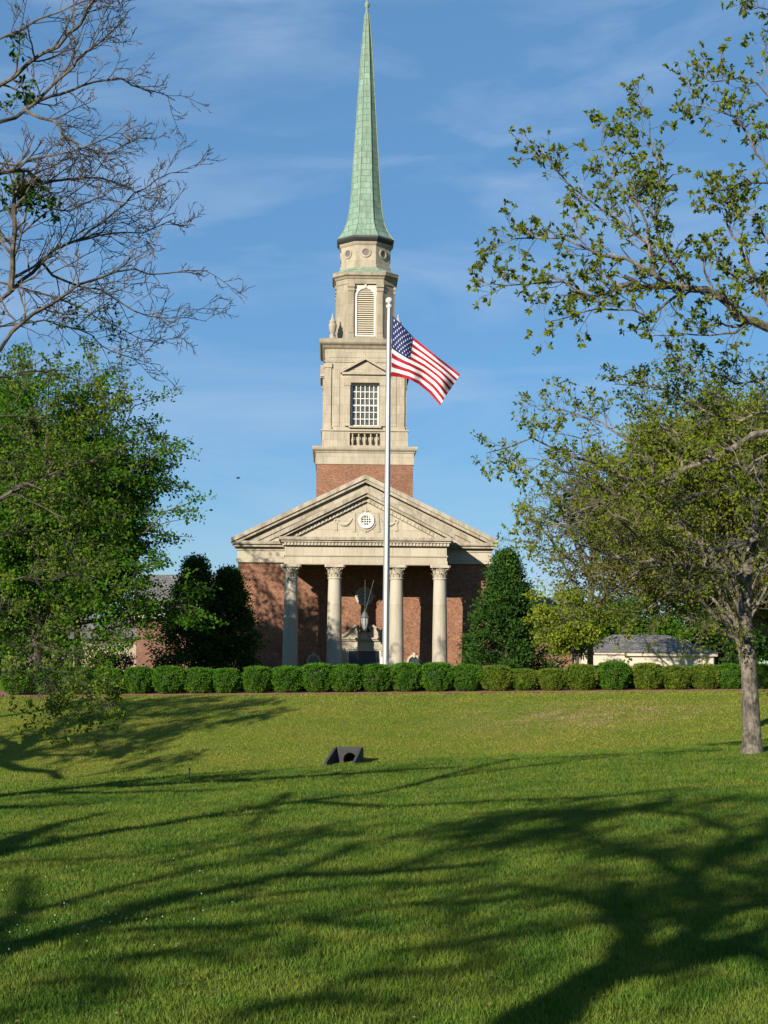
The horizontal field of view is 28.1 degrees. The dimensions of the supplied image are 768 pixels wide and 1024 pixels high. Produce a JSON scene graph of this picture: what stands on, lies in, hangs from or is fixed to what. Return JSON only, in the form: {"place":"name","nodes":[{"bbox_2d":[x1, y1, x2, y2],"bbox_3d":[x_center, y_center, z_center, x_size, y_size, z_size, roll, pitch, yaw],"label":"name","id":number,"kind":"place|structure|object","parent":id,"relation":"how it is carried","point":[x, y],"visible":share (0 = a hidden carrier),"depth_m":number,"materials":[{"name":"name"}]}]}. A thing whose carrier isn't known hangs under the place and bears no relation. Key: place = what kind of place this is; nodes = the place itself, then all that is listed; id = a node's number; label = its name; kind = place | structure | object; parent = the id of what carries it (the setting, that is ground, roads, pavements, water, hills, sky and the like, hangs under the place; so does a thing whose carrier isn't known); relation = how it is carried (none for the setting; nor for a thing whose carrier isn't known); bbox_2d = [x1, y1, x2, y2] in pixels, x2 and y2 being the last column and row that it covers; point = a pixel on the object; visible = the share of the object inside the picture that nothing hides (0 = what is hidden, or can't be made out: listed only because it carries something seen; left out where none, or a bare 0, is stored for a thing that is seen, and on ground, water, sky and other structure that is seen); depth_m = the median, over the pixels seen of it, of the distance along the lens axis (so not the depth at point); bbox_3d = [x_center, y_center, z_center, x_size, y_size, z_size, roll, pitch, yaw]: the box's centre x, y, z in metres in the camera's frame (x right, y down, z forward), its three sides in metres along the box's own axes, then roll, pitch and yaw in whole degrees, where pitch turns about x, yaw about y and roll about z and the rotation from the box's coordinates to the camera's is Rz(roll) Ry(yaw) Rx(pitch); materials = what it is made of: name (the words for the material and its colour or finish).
{"place":"outdoors","nodes":[
{"label":"outdoors","id":0,"kind":"place"},
{"bbox_2d":[0,659,767,1023],"bbox_3d":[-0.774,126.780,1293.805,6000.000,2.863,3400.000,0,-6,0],"label":"lawn ground","id":1,"kind":"structure","parent":0,"point":[262,733],"depth_m":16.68,"materials":[{"name":"green plant"}]},
{"bbox_2d":[0,647,28,674],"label":"distant tree","id":2,"kind":"object","parent":1,"relation":"on","point":[1,658],"visible":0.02,"depth_m":158.87,"materials":[{"name":"green plant"}]},
{"bbox_2d":[0,352,96,630],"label":"leafy tree","id":3,"kind":"object","parent":1,"relation":"on","point":[18,380],"visible":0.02,"depth_m":78.43,"materials":[{"name":"green plant"}]},
{"bbox_2d":[0,611,109,667],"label":"leafy tree","id":4,"kind":"object","parent":1,"relation":"on","point":[66,638],"visible":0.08,"depth_m":121.55,"materials":[{"name":"green plant"}]},
{"bbox_2d":[73,614,83,665],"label":"leafy tree","id":5,"kind":"object","parent":1,"relation":"on","point":[77,657],"depth_m":80.04,"materials":[{"name":"green plant"}]},
{"bbox_2d":[0,337,169,754],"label":"young tree","id":6,"kind":"object","parent":1,"relation":"on","point":[56,695],"visible":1,"depth_m":23.31,"materials":[{"name":"green plant"}]},
{"bbox_2d":[81,650,137,671],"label":"maple shrub","id":7,"kind":"object","parent":1,"relation":"on","point":[128,661],"visible":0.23,"depth_m":87.25,"materials":[{"name":"green plant"}]},
{"bbox_2d":[0,334,229,673],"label":"leafy tree","id":8,"kind":"object","parent":1,"relation":"on","point":[140,481],"visible":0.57,"depth_m":69.78,"materials":[{"name":"green plant"}]},
{"bbox_2d":[0,0,255,394],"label":"bare tree","id":9,"kind":"object","parent":1,"relation":"on","point":[21,189],"visible":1,"depth_m":17.94,"materials":[{"name":"brown plant"}]},
{"bbox_2d":[2,858,285,945],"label":"clover flowers","id":10,"kind":"object","parent":1,"relation":"on","point":[103,916],"visible":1,"depth_m":9.82,"materials":[{"name":"white plant"}]},
{"bbox_2d":[138,552,244,668],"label":"evergreen tree","id":11,"kind":"object","parent":1,"relation":"on","point":[203,574],"visible":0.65,"depth_m":91.08,"materials":[{"name":"green plant"}]},
{"bbox_2d":[181,563,272,672],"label":"evergreen tree","id":12,"kind":"object","parent":1,"relation":"on","point":[233,594],"visible":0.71,"depth_m":92.02,"materials":[{"name":"green plant"}]},
{"bbox_2d":[69,0,571,671],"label":"church","id":13,"kind":"structure","parent":1,"relation":"on","point":[307,566],"depth_m":103.43,"materials":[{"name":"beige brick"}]},
{"bbox_2d":[307,652,320,663],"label":"arched window","id":14,"kind":"structure","parent":13,"relation":"in","point":[312,658],"depth_m":102.75,"materials":[{"name":"glass"}]},
{"bbox_2d":[320,365,323,425],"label":"tower window","id":15,"kind":"structure","parent":13,"relation":"in","point":[321,367],"depth_m":108.10,"materials":[{"name":"stone"}]},
{"bbox_2d":[349,651,363,667],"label":"door","id":16,"kind":"structure","parent":13,"relation":"in","point":[356,657],"depth_m":102.82,"materials":[{"name":"blue paint"}]},
{"bbox_2d":[341,357,385,427],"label":"tower window","id":17,"kind":"structure","parent":13,"relation":"in","point":[364,397],"depth_m":106.87,"materials":[{"name":"stone"}]},
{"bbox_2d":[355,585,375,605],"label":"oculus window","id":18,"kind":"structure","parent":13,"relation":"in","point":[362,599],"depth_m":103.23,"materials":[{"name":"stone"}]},
{"bbox_2d":[360,566,377,630],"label":"porch lantern","id":19,"kind":"object","parent":13,"relation":"hanging from","point":[364,617],"visible":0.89,"depth_m":100.93,"materials":[{"name":"white glass"}]},
{"bbox_2d":[364,651,378,664],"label":"door","id":20,"kind":"structure","parent":13,"relation":"in","point":[371,657],"depth_m":102.85,"materials":[{"name":"blue paint"}]},
{"bbox_2d":[407,653,420,664],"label":"arched window","id":21,"kind":"structure","parent":13,"relation":"in","point":[413,658],"depth_m":102.95,"materials":[{"name":"stone"}]},
{"bbox_2d":[324,747,362,765],"bbox_3d":[-1.088,7.029,43.815,0.903,0.628,1.307,-1,-6,14],"label":"storm drain","id":22,"kind":"object","parent":1,"relation":"on","point":[344,754],"visible":0.63,"depth_m":43.87,"materials":[{"name":"concrete"}]},
{"bbox_2d":[5,747,755,1021],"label":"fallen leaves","id":23,"kind":"object","parent":1,"relation":"on","point":[358,958],"visible":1,"depth_m":9.20,"materials":[{"name":"brown plant"}]},
{"bbox_2d":[0,688,767,696],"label":"mulch bed","id":24,"kind":"object","parent":1,"relation":"on","point":[365,692],"visible":0.43,"depth_m":57.33,"materials":[{"name":"brown soil"}]},
{"bbox_2d":[0,668,34,694],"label":"hedge shrub","id":25,"kind":"object","parent":24,"relation":"on","point":[9,689],"visible":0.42,"depth_m":57.55,"materials":[{"name":"green plant"}]},
{"bbox_2d":[33,668,63,694],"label":"hedge shrub","id":26,"kind":"object","parent":24,"relation":"on","point":[43,682],"visible":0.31,"depth_m":57.64,"materials":[{"name":"green plant"}]},
{"bbox_2d":[61,665,95,694],"bbox_3d":[-11.550,6.356,57.946,1.428,1.145,1.412,5,-7,-43],"label":"hedge shrub","id":27,"kind":"object","parent":24,"relation":"on","point":[74,677],"visible":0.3,"depth_m":57.60,"materials":[{"name":"green plant"}]},
{"bbox_2d":[90,667,125,693],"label":"hedge shrub","id":28,"kind":"object","parent":24,"relation":"on","point":[115,671],"visible":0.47,"depth_m":57.60,"materials":[{"name":"green plant"}]},
{"bbox_2d":[123,665,154,693],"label":"hedge shrub","id":29,"kind":"object","parent":24,"relation":"on","point":[137,679],"visible":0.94,"depth_m":57.72,"materials":[{"name":"green plant"}]},
{"bbox_2d":[151,665,188,693],"bbox_3d":[-8.084,6.338,57.978,1.538,1.157,1.584,-2,-6,24],"label":"hedge shrub","id":30,"kind":"object","parent":24,"relation":"on","point":[168,679],"visible":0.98,"depth_m":57.56,"materials":[{"name":"green plant"}]},
{"bbox_2d":[182,667,214,693],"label":"hedge shrub","id":31,"kind":"object","parent":24,"relation":"on","point":[198,680],"visible":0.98,"depth_m":57.62,"materials":[{"name":"green plant"}]},
{"bbox_2d":[211,667,242,692],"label":"hedge shrub","id":32,"kind":"object","parent":24,"relation":"on","point":[225,680],"visible":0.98,"depth_m":57.61,"materials":[{"name":"green plant"}]},
{"bbox_2d":[242,665,275,692],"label":"hedge shrub","id":33,"kind":"object","parent":24,"relation":"on","point":[256,679],"visible":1,"depth_m":57.65,"materials":[{"name":"green plant"}]},
{"bbox_2d":[269,665,303,692],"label":"hedge shrub","id":34,"kind":"object","parent":24,"relation":"on","point":[287,679],"visible":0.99,"depth_m":57.63,"materials":[{"name":"green plant"}]},
{"bbox_2d":[299,662,334,692],"bbox_3d":[-2.426,6.271,58.113,1.541,1.207,1.546,-1,-6,16],"label":"hedge shrub","id":35,"kind":"object","parent":24,"relation":"on","point":[316,677],"visible":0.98,"depth_m":57.66,"materials":[{"name":"green plant"}]},
{"bbox_2d":[330,663,362,691],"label":"hedge shrub","id":36,"kind":"object","parent":24,"relation":"on","point":[347,677],"visible":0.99,"depth_m":57.59,"materials":[{"name":"green plant"}]},
{"bbox_2d":[359,663,394,691],"bbox_3d":[-0.303,6.270,58.139,1.576,1.211,1.562,4,-7,-35],"label":"hedge shrub","id":37,"kind":"object","parent":24,"relation":"on","point":[377,678],"visible":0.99,"depth_m":57.71,"materials":[{"name":"green plant"}]},
{"bbox_2d":[389,662,423,691],"bbox_3d":[0.894,6.252,58.081,1.524,1.210,1.554,1,-6,-6],"label":"hedge shrub","id":38,"kind":"object","parent":24,"relation":"on","point":[406,678],"visible":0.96,"depth_m":57.68,"materials":[{"name":"green plant"}]},
{"bbox_2d":[419,661,455,691],"bbox_3d":[2.065,6.229,58.011,1.458,1.199,1.427,-1,-6,19],"label":"hedge shrub","id":39,"kind":"object","parent":24,"relation":"on","point":[437,676],"visible":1,"depth_m":57.61,"materials":[{"name":"green plant"}]},
{"bbox_2d":[450,664,483,690],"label":"hedge shrub","id":40,"kind":"object","parent":24,"relation":"on","point":[468,677],"visible":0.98,"depth_m":57.68,"materials":[{"name":"green plant"}]},
{"bbox_2d":[479,664,512,690],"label":"hedge shrub","id":41,"kind":"object","parent":24,"relation":"on","point":[497,677],"visible":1,"depth_m":57.61,"materials":[{"name":"green plant"}]},
{"bbox_2d":[510,668,539,690],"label":"hedge shrub","id":42,"kind":"object","parent":24,"relation":"on","point":[525,679],"visible":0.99,"depth_m":57.74,"materials":[{"name":"green plant"}]},
{"bbox_2d":[537,667,567,690],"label":"hedge shrub","id":43,"kind":"object","parent":24,"relation":"on","point":[552,679],"visible":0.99,"depth_m":57.65,"materials":[{"name":"green plant"}]},
{"bbox_2d":[564,663,599,690],"bbox_3d":[7.471,6.262,58.042,1.497,1.120,1.428,0,-6,6],"label":"hedge shrub","id":44,"kind":"object","parent":24,"relation":"on","point":[582,676],"visible":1,"depth_m":57.61,"materials":[{"name":"green plant"}]},
{"bbox_2d":[596,661,633,689],"bbox_3d":[8.667,6.183,58.069,1.549,1.230,1.636,-2,-6,25],"label":"hedge shrub","id":45,"kind":"object","parent":24,"relation":"on","point":[613,675],"visible":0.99,"depth_m":57.65,"materials":[{"name":"green plant"}]},
{"bbox_2d":[625,667,635,688],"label":"hedge shrub","id":46,"kind":"object","parent":24,"relation":"on","point":[630,686],"visible":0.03,"depth_m":59.49,"materials":[{"name":"green plant"}]},
{"bbox_2d":[630,662,663,689],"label":"hedge shrub","id":47,"kind":"object","parent":24,"relation":"on","point":[647,676],"visible":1,"depth_m":57.73,"materials":[{"name":"green plant"}]},
{"bbox_2d":[662,665,693,689],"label":"hedge shrub","id":48,"kind":"object","parent":24,"relation":"on","point":[677,677],"visible":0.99,"depth_m":57.64,"materials":[{"name":"green plant"}]},
{"bbox_2d":[690,663,720,688],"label":"hedge shrub","id":49,"kind":"object","parent":24,"relation":"on","point":[709,679],"visible":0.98,"depth_m":57.69,"materials":[{"name":"green plant"}]},
{"bbox_2d":[716,663,741,688],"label":"hedge shrub","id":50,"kind":"object","parent":24,"relation":"on","point":[730,677],"visible":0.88,"depth_m":57.63,"materials":[{"name":"green plant"}]},
{"bbox_2d":[757,664,767,688],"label":"hedge shrub","id":51,"kind":"object","parent":24,"relation":"on","point":[762,673],"visible":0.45,"depth_m":57.68,"materials":[{"name":"green plant"}]},
{"bbox_2d":[380,297,392,665],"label":"flagpole","id":52,"kind":"object","parent":1,"relation":"on","point":[384,659],"visible":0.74,"depth_m":65.24,"materials":[{"name":"metal"}]},
{"bbox_2d":[391,316,459,404],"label":"flag","id":53,"kind":"object","parent":52,"relation":"attached to","point":[425,368],"visible":1,"depth_m":66.01,"materials":[{"name":"multicoloured fabric"}]},
{"bbox_2d":[447,545,570,669],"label":"evergreen tree","id":54,"kind":"object","parent":1,"relation":"on","point":[502,609],"visible":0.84,"depth_m":90.90,"materials":[{"name":"green plant"}]},
{"bbox_2d":[520,582,622,663],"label":"leafy tree","id":55,"kind":"object","parent":1,"relation":"on","point":[579,637],"visible":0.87,"depth_m":86.22,"materials":[{"name":"green plant"}]},
{"bbox_2d":[516,414,638,664],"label":"bare crown tree","id":56,"kind":"object","parent":1,"relation":"on","point":[566,489],"visible":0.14,"depth_m":91.75,"materials":[{"name":"green plant"}]},
{"bbox_2d":[466,0,767,561],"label":"oak tree","id":57,"kind":"object","parent":1,"relation":"on","point":[647,186],"visible":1,"depth_m":20.30,"materials":[{"name":"green plant"}]},
{"bbox_2d":[492,419,767,753],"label":"lawn tree","id":58,"kind":"object","parent":1,"relation":"on","point":[751,724],"visible":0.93,"depth_m":22.36,"materials":[{"name":"green plant"}]},
{"bbox_2d":[581,584,695,642],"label":"leafy tree","id":59,"kind":"object","parent":1,"relation":"on","point":[665,629],"visible":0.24,"depth_m":116.27,"materials":[{"name":"green plant"}]},
{"bbox_2d":[572,635,718,667],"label":"house","id":60,"kind":"structure","parent":1,"relation":"on","point":[668,644],"depth_m":105.41,"materials":[{"name":"beige paint"}]},
{"bbox_2d":[533,376,767,664],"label":"leafy tree","id":61,"kind":"object","parent":1,"relation":"on","point":[617,570],"visible":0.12,"depth_m":71.06,"materials":[{"name":"green plant"}]},
{"bbox_2d":[569,330,767,722],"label":"leafy tree","id":62,"kind":"object","parent":1,"relation":"on","point":[724,521],"visible":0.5,"depth_m":45.55,"materials":[{"name":"green plant"}]},
{"bbox_2d":[667,598,767,664],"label":"leafy tree","id":63,"kind":"object","parent":1,"relation":"on","point":[761,641],"visible":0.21,"depth_m":119.95,"materials":[{"name":"green plant"}]},
{"bbox_2d":[683,596,767,637],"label":"leafy tree","id":64,"kind":"object","parent":1,"relation":"on","point":[758,619],"visible":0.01,"depth_m":77.22,"materials":[{"name":"plant"}]},
{"bbox_2d":[756,616,767,663],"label":"distant tree","id":65,"kind":"object","parent":1,"relation":"on","point":[765,658],"visible":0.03,"depth_m":144.79,"materials":[{"name":"green plant"}]},
{"bbox_2d":[0,0,767,662],"label":"sky","id":66,"kind":"structure","parent":0,"point":[279,79],"materials":[{"name":"blue"}]}
]}

